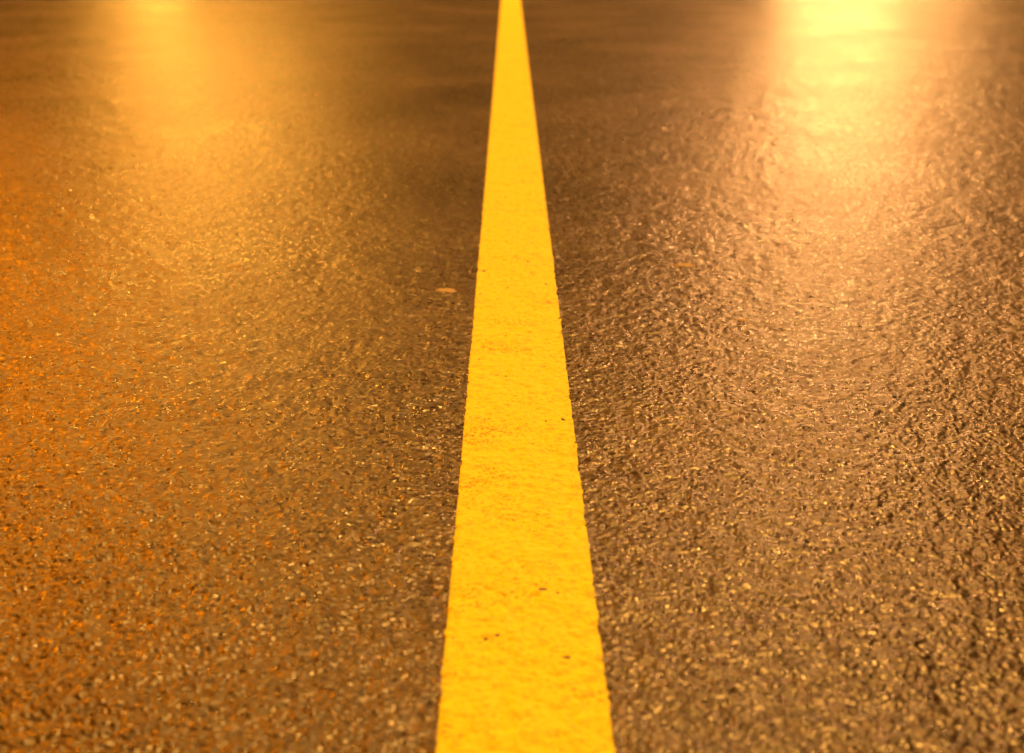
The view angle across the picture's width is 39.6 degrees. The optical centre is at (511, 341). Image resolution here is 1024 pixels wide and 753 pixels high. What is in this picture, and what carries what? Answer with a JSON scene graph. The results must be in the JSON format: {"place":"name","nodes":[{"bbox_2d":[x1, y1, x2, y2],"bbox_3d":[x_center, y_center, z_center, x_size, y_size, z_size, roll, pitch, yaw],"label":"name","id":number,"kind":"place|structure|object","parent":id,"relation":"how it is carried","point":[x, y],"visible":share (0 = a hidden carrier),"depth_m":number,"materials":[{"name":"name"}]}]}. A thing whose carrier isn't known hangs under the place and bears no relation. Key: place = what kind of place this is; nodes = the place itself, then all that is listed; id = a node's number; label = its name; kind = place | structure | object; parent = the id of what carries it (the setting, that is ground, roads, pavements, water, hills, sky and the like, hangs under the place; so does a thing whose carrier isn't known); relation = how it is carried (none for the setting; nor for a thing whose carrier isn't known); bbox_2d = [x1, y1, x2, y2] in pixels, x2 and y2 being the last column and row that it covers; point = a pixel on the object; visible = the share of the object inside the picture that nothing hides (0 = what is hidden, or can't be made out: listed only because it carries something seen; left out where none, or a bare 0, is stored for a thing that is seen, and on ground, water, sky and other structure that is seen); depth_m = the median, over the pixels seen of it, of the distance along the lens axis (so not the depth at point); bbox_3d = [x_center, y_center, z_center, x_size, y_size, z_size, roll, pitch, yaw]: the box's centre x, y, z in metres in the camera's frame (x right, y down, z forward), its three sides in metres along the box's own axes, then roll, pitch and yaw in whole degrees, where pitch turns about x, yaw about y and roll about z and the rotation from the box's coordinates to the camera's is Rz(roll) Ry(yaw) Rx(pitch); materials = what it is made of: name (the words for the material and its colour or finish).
{"place":"outdoors","nodes":[
{"label":"outdoors","id":0,"kind":"place"},
{"bbox_2d":[0,0,1023,752],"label":"asphalt road","id":1,"kind":"structure","parent":0,"point":[228,502],"depth_m":2.19,"materials":[{"name":"grey asphalt"}]},
{"bbox_2d":[228,264,240,267],"bbox_3d":[-0.542,-0.148,2.776,0.027,0.004,0.025,0,17,0],"label":"chewing gum blot","id":2,"kind":"object","parent":1,"relation":"on","point":[234,265],"visible":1,"depth_m":2.77,"materials":[{"name":"beige rubber"}]},
{"bbox_2d":[436,288,456,292],"bbox_3d":[-0.119,-0.093,2.594,0.042,0.004,0.032,13,21,36],"label":"chewing gum blot","id":3,"kind":"object","parent":1,"relation":"on","point":[442,290],"visible":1,"depth_m":2.59,"materials":[{"name":"beige rubber"}]},
{"bbox_2d":[674,263,694,267],"bbox_3d":[0.337,-0.148,2.777,0.043,0.004,0.033,0,17,0],"label":"chewing gum blot","id":4,"kind":"object","parent":1,"relation":"on","point":[684,264],"visible":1,"depth_m":2.77,"materials":[{"name":"beige rubber"}]},
{"label":"ground","id":5,"kind":"structure","parent":0,"visible":0},
{"bbox_2d":[435,0,615,752],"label":"yellow centre line","id":6,"kind":"object","parent":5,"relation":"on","point":[520,684],"visible":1,"depth_m":1.65,"materials":[{"name":"paint"}]}
]}

